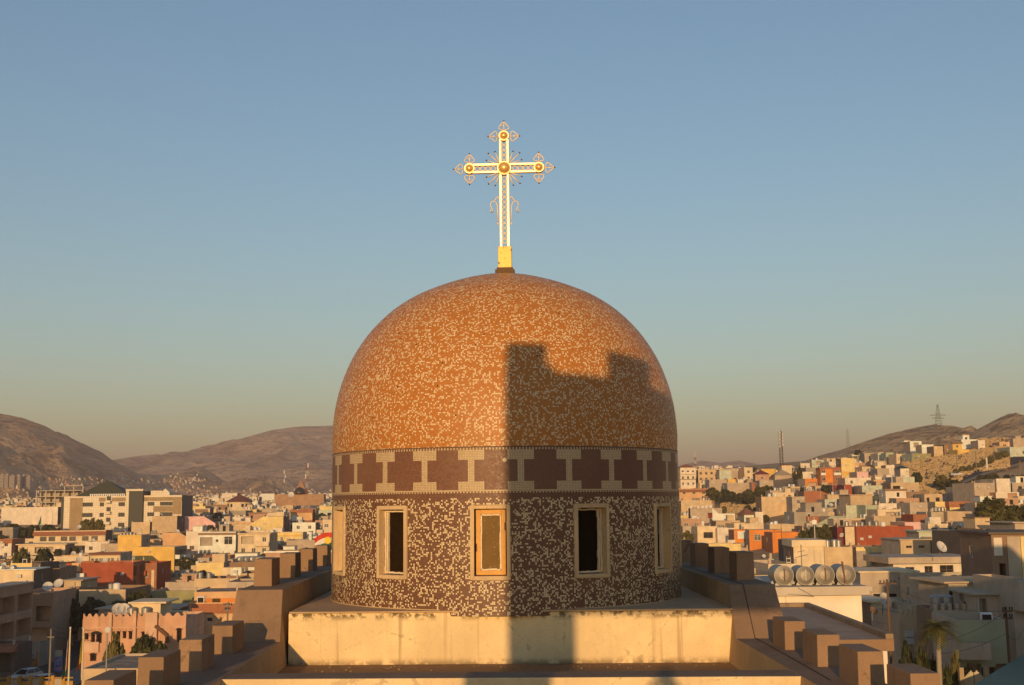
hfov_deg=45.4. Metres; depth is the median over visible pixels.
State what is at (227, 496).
house
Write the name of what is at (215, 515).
tree
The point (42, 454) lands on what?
mountain
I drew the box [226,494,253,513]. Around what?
house
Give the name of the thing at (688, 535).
tree
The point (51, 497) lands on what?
unfinished building
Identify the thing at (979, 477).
tree
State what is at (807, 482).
house
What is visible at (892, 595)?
window
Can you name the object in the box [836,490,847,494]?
house
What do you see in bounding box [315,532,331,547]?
flag
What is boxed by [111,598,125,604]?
tree
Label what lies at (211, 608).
house
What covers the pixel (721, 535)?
house
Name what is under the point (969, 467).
roadside bush
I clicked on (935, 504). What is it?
house
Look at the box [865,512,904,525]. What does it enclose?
house
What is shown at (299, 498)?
shrine
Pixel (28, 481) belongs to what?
tower block
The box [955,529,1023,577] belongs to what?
apartment building
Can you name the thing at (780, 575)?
water tank
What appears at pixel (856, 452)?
tree
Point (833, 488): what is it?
house
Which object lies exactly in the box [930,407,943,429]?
electricity pylon
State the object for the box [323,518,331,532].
house
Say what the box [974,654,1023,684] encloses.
canopy
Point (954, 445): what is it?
house
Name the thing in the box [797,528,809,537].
tree
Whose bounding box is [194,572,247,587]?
house
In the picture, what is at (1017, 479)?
house
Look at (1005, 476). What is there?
tree
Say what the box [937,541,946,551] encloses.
satellite dish
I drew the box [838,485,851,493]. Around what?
house
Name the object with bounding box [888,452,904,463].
house
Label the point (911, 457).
house
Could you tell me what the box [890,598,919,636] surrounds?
house
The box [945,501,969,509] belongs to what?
house
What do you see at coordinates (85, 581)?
house
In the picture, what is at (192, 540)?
house
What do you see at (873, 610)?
satellite dish
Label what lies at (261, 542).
house
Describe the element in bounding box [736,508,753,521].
house
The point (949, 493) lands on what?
house
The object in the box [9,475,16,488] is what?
tower block
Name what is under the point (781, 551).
house
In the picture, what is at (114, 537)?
house
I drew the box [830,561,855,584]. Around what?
water tank
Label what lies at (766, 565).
house
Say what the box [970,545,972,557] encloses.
window
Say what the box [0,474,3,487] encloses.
tower block
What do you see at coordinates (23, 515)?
hall
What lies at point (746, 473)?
house
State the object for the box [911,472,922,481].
tree
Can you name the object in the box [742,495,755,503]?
tree
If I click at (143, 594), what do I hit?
tree
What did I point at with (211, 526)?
tree
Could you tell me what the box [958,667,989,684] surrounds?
gate
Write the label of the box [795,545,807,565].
aerial
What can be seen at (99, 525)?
tree
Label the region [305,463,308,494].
phone mast
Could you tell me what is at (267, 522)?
house
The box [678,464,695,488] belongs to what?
house
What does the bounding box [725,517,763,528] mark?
house
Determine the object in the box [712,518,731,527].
house
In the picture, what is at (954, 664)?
tree
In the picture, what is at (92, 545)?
house
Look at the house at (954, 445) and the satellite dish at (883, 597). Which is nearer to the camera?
the satellite dish at (883, 597)
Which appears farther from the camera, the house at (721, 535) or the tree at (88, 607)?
the house at (721, 535)
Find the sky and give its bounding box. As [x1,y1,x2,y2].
[0,0,1023,465]
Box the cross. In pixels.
[453,120,554,272]
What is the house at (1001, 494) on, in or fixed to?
on the ground at (759, 553)
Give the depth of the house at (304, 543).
373.19 m
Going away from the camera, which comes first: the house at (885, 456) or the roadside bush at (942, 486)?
the roadside bush at (942, 486)
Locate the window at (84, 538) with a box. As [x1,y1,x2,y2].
[82,536,88,540]
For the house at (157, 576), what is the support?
on the ground at (759, 553)
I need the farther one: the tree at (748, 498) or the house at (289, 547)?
the tree at (748, 498)
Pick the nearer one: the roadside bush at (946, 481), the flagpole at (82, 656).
the flagpole at (82, 656)
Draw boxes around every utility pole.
[47,629,53,684]
[223,602,231,620]
[879,579,895,663]
[1002,607,1012,662]
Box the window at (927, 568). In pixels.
[924,566,932,571]
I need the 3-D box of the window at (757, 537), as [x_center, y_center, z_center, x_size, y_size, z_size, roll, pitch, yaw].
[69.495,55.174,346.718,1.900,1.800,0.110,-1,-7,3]
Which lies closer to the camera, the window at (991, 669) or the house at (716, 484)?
the window at (991, 669)
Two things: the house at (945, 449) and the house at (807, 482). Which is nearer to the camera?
the house at (807, 482)
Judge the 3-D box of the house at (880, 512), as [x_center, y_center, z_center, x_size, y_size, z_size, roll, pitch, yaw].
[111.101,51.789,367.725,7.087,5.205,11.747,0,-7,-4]
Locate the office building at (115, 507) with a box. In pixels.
[60,480,192,531]
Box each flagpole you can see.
[67,627,70,684]
[81,629,84,679]
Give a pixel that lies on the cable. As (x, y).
(752, 625)
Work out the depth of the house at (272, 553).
231.43 m
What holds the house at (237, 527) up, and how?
on the ground at (759, 553)
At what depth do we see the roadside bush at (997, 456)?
501.81 m
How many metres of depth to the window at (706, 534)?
391.10 m
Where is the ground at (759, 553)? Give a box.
[0,450,1023,566]
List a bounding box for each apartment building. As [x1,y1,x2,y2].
[0,581,34,640]
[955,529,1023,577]
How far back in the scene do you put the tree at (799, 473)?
545.61 m
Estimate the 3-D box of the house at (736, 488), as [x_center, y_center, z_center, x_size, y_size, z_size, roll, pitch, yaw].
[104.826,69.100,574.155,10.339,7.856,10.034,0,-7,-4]
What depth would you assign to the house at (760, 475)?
582.73 m
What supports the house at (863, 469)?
on the ground at (759, 553)
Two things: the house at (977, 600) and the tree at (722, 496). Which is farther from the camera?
the tree at (722, 496)
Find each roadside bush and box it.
[934,474,947,484]
[938,481,945,490]
[943,478,950,486]
[948,479,958,486]
[958,466,965,471]
[966,465,973,470]
[972,462,980,467]
[979,459,985,465]
[987,456,994,463]
[992,452,1002,459]
[1000,450,1009,457]
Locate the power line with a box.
[913,628,1023,653]
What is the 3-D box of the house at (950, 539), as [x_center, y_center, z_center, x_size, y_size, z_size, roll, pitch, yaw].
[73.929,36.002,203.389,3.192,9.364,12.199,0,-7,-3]
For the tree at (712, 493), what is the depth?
544.51 m
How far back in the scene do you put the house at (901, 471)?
488.06 m
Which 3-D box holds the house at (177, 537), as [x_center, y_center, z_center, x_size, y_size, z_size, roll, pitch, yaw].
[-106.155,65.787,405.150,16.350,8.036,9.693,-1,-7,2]
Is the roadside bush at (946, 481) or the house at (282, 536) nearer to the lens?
the house at (282, 536)
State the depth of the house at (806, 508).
375.85 m
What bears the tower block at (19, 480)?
on the mountain at (42, 454)
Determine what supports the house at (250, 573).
on the ground at (759, 553)
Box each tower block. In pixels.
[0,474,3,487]
[4,473,9,487]
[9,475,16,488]
[16,474,21,489]
[22,474,26,488]
[26,475,31,489]
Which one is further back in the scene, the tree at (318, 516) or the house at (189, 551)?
the tree at (318, 516)
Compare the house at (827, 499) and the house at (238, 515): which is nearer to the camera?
the house at (827, 499)
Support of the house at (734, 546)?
on the ground at (759, 553)
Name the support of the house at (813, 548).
on the ground at (759, 553)
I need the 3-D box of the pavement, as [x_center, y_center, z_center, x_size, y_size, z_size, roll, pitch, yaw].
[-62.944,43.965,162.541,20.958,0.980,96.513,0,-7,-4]
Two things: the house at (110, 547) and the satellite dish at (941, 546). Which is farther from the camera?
the house at (110, 547)
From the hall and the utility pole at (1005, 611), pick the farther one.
the hall
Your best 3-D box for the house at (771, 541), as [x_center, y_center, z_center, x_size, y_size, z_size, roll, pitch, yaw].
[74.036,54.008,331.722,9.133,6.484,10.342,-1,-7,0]
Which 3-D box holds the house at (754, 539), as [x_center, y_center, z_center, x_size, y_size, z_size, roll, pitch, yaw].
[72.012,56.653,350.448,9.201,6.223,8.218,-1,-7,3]
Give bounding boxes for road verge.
[962,464,1018,482]
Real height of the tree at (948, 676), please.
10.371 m
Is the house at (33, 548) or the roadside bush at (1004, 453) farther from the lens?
the roadside bush at (1004, 453)
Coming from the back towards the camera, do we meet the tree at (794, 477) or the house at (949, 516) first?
the tree at (794, 477)
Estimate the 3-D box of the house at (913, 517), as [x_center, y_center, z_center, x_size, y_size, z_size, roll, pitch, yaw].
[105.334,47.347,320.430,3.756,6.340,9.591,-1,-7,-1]
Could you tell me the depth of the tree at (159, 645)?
133.05 m
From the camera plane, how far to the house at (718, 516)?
446.30 m
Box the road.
[923,456,1023,490]
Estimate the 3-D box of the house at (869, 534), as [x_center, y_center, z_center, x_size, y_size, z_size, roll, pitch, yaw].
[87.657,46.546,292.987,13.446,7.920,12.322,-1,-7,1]
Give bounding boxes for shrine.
[274,480,325,505]
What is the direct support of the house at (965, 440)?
on the ground at (759, 553)
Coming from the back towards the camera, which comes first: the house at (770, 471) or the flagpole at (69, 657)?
the house at (770, 471)
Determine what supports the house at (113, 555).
on the ground at (759, 553)
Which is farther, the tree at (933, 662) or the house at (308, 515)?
the house at (308, 515)
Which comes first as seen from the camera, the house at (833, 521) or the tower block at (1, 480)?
the house at (833, 521)
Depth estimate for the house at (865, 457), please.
632.04 m
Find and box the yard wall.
[0,675,73,684]
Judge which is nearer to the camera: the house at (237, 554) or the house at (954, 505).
the house at (237, 554)
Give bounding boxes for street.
[0,639,80,681]
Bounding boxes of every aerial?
[786,556,791,584]
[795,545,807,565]
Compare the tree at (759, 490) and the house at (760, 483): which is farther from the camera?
the house at (760, 483)
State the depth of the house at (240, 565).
257.38 m
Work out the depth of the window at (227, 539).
375.75 m
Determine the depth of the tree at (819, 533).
296.35 m
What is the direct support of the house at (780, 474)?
on the ground at (759, 553)
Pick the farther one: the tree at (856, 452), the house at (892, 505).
the tree at (856, 452)
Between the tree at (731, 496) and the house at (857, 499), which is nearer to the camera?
the house at (857, 499)
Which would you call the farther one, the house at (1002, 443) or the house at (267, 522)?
the house at (1002, 443)
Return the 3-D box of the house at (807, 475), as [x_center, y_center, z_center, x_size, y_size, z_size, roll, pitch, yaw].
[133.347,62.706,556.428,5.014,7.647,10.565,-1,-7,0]
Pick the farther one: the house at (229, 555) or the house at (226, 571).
the house at (229, 555)
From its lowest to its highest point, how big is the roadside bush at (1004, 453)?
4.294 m
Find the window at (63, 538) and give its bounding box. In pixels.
[61,536,66,540]
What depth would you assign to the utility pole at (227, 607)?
129.06 m
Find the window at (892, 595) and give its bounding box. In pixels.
[873,593,897,597]
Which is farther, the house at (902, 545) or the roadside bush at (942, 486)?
the roadside bush at (942, 486)
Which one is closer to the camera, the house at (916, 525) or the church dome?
the church dome
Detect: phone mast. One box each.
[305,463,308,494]
[779,431,783,464]
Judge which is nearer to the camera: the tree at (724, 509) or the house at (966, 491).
the house at (966, 491)
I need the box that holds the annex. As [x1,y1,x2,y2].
[780,602,893,650]
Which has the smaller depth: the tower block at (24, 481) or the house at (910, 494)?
the house at (910, 494)
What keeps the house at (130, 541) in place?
on the ground at (759, 553)
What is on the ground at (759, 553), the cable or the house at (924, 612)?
the house at (924, 612)
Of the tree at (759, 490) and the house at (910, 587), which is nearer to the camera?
the house at (910, 587)
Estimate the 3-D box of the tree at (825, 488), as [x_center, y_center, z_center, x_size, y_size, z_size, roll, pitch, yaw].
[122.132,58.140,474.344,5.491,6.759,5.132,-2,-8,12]
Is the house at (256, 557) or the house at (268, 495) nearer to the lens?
the house at (256, 557)
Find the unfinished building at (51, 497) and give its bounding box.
[35,485,88,506]
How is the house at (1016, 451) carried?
on the ground at (759, 553)
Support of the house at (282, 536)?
on the ground at (759, 553)
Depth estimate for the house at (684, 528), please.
408.34 m
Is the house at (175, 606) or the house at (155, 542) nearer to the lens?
the house at (175, 606)
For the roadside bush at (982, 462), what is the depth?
479.80 m
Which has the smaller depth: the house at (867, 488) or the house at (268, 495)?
the house at (867, 488)
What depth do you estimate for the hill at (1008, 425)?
1067.17 m
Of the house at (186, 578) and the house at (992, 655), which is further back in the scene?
the house at (186, 578)
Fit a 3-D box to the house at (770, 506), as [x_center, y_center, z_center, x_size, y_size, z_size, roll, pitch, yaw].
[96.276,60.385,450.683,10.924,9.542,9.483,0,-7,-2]
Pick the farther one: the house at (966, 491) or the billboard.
the house at (966, 491)
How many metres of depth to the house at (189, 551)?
359.21 m
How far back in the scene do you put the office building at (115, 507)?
464.33 m
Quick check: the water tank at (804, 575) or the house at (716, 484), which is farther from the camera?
the house at (716, 484)
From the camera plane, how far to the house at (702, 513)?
472.85 m
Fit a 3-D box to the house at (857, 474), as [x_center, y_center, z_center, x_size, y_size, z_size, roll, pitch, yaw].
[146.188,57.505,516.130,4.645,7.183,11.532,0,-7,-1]
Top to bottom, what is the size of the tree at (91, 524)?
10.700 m
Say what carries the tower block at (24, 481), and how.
on the mountain at (42, 454)
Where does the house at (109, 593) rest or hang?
on the ground at (759, 553)
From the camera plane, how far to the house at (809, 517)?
371.53 m
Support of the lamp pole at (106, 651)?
on the ground at (759, 553)
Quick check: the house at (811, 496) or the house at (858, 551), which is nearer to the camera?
the house at (858, 551)
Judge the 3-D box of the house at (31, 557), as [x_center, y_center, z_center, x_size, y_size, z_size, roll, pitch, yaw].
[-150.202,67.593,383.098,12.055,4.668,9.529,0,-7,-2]
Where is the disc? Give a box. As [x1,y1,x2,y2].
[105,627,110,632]
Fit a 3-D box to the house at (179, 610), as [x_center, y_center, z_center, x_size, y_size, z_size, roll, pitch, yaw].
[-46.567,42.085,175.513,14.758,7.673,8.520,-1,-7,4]
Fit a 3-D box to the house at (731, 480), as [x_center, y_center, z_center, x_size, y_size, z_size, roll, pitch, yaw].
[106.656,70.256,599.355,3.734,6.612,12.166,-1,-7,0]
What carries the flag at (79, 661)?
attached to the flagpole at (82, 656)
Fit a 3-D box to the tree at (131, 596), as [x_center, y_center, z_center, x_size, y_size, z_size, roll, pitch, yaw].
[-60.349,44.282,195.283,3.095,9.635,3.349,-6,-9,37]
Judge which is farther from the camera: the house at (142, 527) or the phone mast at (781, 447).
the phone mast at (781, 447)
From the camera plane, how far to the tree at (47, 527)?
439.92 m
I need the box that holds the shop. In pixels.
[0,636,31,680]
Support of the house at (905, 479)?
on the ground at (759, 553)
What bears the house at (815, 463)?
on the ground at (759, 553)
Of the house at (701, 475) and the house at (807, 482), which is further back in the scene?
the house at (701, 475)
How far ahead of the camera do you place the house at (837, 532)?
291.54 m
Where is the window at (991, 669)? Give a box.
[980,666,994,676]
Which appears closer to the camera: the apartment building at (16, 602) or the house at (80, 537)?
the apartment building at (16, 602)
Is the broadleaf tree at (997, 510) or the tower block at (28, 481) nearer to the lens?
the broadleaf tree at (997, 510)
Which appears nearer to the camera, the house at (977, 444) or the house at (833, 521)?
the house at (833, 521)
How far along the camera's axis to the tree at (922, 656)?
78.17 m
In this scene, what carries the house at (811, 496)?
on the ground at (759, 553)
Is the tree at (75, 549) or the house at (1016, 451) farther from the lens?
the house at (1016, 451)
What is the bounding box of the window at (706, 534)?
[703,532,712,537]
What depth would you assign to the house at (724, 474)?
616.69 m
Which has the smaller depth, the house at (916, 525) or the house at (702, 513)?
the house at (916, 525)
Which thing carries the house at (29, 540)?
on the ground at (759, 553)
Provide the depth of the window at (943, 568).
176.11 m
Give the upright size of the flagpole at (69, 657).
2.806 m
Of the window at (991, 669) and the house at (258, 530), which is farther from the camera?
the house at (258, 530)
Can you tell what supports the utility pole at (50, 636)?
on the ground at (759, 553)
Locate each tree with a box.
[5,523,18,526]
[9,547,30,564]
[18,526,32,537]
[27,525,40,537]
[34,547,54,560]
[40,524,53,530]
[53,548,62,555]
[69,596,82,634]
[70,546,79,553]
[80,519,89,529]
[80,598,106,626]
[87,517,95,529]
[94,519,105,529]
[102,631,125,660]
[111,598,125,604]
[126,590,140,603]
[129,631,155,652]
[134,588,146,599]
[152,640,167,651]
[175,557,189,571]
[184,559,197,568]
[207,524,214,530]
[212,512,221,517]
[315,513,325,519]
[681,530,693,540]
[705,487,720,501]
[716,489,728,502]
[721,506,726,512]
[727,491,736,502]
[734,493,744,502]
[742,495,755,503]
[743,494,753,502]
[746,490,757,499]
[754,486,764,494]
[762,485,773,494]
[763,515,769,521]
[793,471,796,484]
[797,465,802,478]
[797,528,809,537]
[808,525,824,539]
[820,523,832,539]
[821,485,829,493]
[854,450,861,454]
[899,648,911,663]
[901,635,912,662]
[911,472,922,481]
[914,619,961,684]
[914,645,930,669]
[928,655,945,684]
[944,663,954,684]
[950,649,959,684]
[964,660,976,683]
[973,496,1021,520]
[976,475,984,479]
[984,475,992,478]
[1003,474,1010,478]
[1010,504,1023,520]
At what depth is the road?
469.51 m
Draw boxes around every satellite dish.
[869,606,877,620]
[880,592,890,614]
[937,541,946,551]
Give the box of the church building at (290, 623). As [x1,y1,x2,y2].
[84,540,939,684]
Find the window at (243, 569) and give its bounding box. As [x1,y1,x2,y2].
[241,567,247,572]
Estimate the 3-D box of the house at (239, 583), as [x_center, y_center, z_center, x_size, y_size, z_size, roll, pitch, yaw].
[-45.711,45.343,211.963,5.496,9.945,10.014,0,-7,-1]
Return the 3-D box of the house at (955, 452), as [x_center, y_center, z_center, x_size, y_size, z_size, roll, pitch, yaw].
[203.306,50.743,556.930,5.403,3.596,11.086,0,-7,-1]
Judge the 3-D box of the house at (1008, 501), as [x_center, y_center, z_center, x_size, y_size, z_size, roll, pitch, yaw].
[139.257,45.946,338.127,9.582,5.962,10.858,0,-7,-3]
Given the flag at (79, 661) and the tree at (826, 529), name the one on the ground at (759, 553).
the tree at (826, 529)
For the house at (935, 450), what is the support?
on the ground at (759, 553)
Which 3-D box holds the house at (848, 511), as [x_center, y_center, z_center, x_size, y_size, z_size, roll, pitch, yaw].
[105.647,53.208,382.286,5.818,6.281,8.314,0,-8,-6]
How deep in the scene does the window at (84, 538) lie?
418.87 m
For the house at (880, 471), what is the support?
on the ground at (759, 553)
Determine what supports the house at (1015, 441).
on the ground at (759, 553)
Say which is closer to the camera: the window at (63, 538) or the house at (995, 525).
the house at (995, 525)
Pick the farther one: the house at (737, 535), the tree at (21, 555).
the house at (737, 535)
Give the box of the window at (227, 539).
[224,536,232,543]
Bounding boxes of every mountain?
[0,414,179,499]
[113,426,332,492]
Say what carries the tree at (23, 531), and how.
on the ground at (759, 553)
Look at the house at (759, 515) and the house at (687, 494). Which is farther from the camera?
the house at (687, 494)
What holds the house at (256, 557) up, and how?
on the ground at (759, 553)
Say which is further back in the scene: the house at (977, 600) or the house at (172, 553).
the house at (172, 553)
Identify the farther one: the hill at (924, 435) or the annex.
the hill at (924, 435)
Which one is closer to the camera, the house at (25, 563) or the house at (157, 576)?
the house at (25, 563)
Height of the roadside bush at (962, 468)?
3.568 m
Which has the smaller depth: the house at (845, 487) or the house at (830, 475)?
the house at (845, 487)
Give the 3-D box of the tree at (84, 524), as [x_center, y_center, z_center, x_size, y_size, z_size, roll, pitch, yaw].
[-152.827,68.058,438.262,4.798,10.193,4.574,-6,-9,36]
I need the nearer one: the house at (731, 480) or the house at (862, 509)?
the house at (862, 509)
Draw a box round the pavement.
[60,665,80,684]
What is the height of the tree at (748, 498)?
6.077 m
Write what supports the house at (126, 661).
on the ground at (759, 553)
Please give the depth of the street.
172.78 m
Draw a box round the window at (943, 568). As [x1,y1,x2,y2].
[940,565,952,571]
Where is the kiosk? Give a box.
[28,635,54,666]
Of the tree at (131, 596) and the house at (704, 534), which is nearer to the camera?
the tree at (131, 596)
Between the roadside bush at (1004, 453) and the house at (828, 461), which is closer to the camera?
the roadside bush at (1004, 453)
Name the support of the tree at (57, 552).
on the ground at (759, 553)
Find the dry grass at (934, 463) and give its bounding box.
[720,437,1023,519]
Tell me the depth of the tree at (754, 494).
516.82 m
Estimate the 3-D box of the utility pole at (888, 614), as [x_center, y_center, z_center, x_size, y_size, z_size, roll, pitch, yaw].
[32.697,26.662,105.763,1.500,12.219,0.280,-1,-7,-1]
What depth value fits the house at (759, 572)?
106.16 m
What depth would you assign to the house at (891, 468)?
516.11 m
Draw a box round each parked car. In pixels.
[10,667,42,680]
[34,673,59,680]
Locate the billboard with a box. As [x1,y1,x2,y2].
[54,650,62,672]
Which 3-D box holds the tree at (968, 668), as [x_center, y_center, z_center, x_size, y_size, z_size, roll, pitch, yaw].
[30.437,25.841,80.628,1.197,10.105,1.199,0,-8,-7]
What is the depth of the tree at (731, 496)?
535.80 m
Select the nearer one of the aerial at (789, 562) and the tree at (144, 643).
the aerial at (789, 562)
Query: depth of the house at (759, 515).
426.65 m
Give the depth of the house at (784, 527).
367.96 m
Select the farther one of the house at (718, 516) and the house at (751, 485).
the house at (751, 485)
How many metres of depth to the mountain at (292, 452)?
3750.04 m
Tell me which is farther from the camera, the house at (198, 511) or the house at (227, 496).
the house at (227, 496)
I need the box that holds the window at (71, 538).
[69,536,75,540]
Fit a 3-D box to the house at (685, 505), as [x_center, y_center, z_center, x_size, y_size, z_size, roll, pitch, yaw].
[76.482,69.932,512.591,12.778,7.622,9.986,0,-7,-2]
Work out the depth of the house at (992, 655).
86.41 m
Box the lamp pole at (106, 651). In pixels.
[105,633,107,671]
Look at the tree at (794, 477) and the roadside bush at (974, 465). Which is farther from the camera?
the tree at (794, 477)
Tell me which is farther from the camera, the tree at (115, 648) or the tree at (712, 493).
the tree at (712, 493)
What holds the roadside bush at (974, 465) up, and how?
on the ground at (759, 553)
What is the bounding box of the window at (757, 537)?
[754,534,760,540]
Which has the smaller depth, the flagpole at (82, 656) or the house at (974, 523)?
the flagpole at (82, 656)
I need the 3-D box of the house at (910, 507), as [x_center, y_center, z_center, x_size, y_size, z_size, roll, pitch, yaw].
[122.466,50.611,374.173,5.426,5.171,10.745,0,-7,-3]
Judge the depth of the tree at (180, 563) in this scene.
339.64 m
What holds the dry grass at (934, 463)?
on the ground at (759, 553)
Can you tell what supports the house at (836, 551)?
on the ground at (759, 553)
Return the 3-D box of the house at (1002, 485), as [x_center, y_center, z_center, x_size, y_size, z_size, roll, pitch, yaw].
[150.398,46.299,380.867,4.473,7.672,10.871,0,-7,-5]
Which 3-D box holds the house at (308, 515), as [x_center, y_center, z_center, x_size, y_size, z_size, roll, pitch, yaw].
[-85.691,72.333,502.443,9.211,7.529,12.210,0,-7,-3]
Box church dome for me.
[331,273,681,616]
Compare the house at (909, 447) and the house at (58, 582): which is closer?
the house at (58, 582)
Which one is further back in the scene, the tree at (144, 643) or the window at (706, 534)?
the window at (706, 534)
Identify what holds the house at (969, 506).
on the ground at (759, 553)
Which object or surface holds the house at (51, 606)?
on the ground at (759, 553)
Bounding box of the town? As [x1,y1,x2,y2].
[0,452,1023,580]
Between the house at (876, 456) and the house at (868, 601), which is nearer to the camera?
the house at (868, 601)
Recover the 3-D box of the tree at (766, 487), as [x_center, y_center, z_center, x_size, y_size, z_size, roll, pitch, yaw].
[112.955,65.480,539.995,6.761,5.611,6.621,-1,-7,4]
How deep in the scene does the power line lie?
81.84 m
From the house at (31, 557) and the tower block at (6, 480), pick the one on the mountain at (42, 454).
the tower block at (6, 480)
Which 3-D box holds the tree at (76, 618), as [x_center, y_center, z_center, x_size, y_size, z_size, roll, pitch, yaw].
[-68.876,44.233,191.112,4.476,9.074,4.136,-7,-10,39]
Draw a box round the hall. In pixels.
[1,507,60,524]
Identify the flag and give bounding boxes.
[61,632,69,680]
[76,638,82,671]
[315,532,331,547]
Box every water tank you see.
[768,564,793,585]
[791,565,814,584]
[810,564,834,584]
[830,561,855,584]
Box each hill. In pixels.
[152,467,330,496]
[678,460,759,467]
[806,424,976,460]
[969,413,1023,438]
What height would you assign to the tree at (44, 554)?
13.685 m
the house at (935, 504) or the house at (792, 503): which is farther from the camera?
the house at (792, 503)
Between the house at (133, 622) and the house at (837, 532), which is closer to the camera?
the house at (133, 622)
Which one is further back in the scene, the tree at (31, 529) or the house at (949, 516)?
the tree at (31, 529)
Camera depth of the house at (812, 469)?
596.98 m
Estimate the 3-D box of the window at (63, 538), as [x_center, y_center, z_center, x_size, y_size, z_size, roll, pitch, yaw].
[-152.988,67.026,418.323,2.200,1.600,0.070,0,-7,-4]
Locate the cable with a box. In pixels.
[684,565,831,680]
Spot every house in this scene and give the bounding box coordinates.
[0,538,24,558]
[0,565,49,589]
[7,552,56,558]
[10,558,51,566]
[15,542,76,554]
[25,538,33,542]
[31,582,75,649]
[32,525,111,545]
[32,561,58,581]
[51,562,76,587]
[53,551,89,561]
[53,579,92,639]
[60,557,146,586]
[63,577,100,586]
[77,583,150,639]
[81,598,203,684]
[82,653,147,684]
[85,539,115,552]
[88,551,131,560]
[94,603,188,614]
[101,539,117,550]
[112,532,136,542]
[117,532,149,554]
[131,520,151,533]
[135,545,190,571]
[140,561,170,590]
[150,539,161,545]
[151,587,209,602]
[152,514,184,532]
[162,529,188,545]
[165,572,197,586]
[171,610,187,611]
[178,515,214,531]
[186,526,216,553]
[187,550,202,557]
[188,596,235,633]
[189,580,193,586]
[193,508,213,515]
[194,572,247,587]
[194,582,245,600]
[198,531,243,553]
[203,553,234,557]
[211,524,239,530]
[222,492,239,500]
[222,566,230,575]
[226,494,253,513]
[227,578,253,587]
[229,509,251,520]
[229,556,257,575]
[232,524,249,530]
[234,552,260,557]
[236,556,265,558]
[237,530,277,553]
[240,570,253,578]
[242,515,286,531]
[251,527,270,531]
[260,491,277,501]
[264,549,331,563]
[277,532,306,541]
[282,545,297,549]
[286,531,331,549]
[290,509,315,521]
[292,522,319,537]
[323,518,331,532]
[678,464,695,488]
[678,487,708,500]
[679,500,711,514]
[681,517,701,525]
[681,526,691,532]
[688,505,721,522]
[692,524,716,542]
[696,470,716,482]
[705,479,726,491]
[708,543,740,550]
[712,508,734,519]
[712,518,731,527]
[715,527,734,542]
[716,469,731,478]
[722,481,748,493]
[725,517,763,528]
[727,479,735,482]
[728,529,745,546]
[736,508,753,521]
[738,467,752,478]
[745,529,780,549]
[749,482,754,491]
[752,470,768,481]
[753,512,762,522]
[754,553,797,570]
[754,568,767,575]
[755,480,772,487]
[755,576,887,683]
[756,469,774,476]
[756,494,790,516]
[764,521,796,530]
[764,530,799,552]
[771,470,791,479]
[778,464,791,473]
[778,539,784,561]
[782,538,825,566]
[784,502,827,525]
[786,496,804,511]
[796,462,809,470]
[797,472,813,485]
[797,488,826,501]
[798,479,817,486]
[798,503,836,515]
[802,466,819,475]
[805,458,823,467]
[806,514,818,522]
[808,518,859,528]
[816,467,841,485]
[816,514,844,525]
[817,494,843,507]
[821,458,835,466]
[824,539,852,566]
[829,483,842,493]
[829,499,838,507]
[829,524,843,544]
[836,458,854,477]
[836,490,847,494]
[836,503,863,517]
[836,521,854,544]
[838,475,870,485]
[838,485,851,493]
[839,494,873,505]
[842,545,881,566]
[847,521,912,544]
[849,470,867,477]
[853,567,919,597]
[854,485,881,493]
[855,467,870,471]
[856,500,878,517]
[860,452,873,462]
[861,595,893,625]
[863,553,961,571]
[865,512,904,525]
[867,506,900,515]
[870,453,880,460]
[870,468,888,475]
[872,501,898,508]
[874,605,917,663]
[879,537,931,553]
[881,453,893,463]
[881,465,894,474]
[886,475,914,482]
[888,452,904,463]
[890,522,920,529]
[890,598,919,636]
[894,465,908,476]
[897,500,927,513]
[900,440,921,453]
[900,572,961,602]
[901,511,927,522]
[902,453,930,461]
[903,529,955,537]
[906,490,928,497]
[909,576,972,604]
[915,444,933,452]
[916,507,945,521]
[916,593,966,668]
[921,537,932,553]
[927,446,942,456]
[927,502,945,508]
[931,612,1007,676]
[932,530,960,553]
[935,511,971,521]
[937,444,948,454]
[943,442,962,450]
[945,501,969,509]
[946,487,952,499]
[946,588,998,617]
[948,450,968,454]
[952,435,977,449]
[952,480,994,502]
[957,517,990,529]
[965,496,991,513]
[970,439,984,449]
[972,574,1023,660]
[980,479,1010,491]
[985,521,1023,529]
[990,492,1018,499]
[992,440,1009,446]
[996,498,1023,504]
[997,445,1023,456]
[1005,436,1023,446]
[1010,476,1023,482]
[1010,483,1023,491]
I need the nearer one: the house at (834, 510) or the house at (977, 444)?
the house at (834, 510)
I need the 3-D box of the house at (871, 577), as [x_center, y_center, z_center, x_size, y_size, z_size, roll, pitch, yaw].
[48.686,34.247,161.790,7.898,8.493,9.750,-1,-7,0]
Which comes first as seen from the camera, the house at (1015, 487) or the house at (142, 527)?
the house at (1015, 487)
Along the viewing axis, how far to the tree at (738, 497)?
515.75 m
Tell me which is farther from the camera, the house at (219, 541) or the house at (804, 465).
the house at (804, 465)

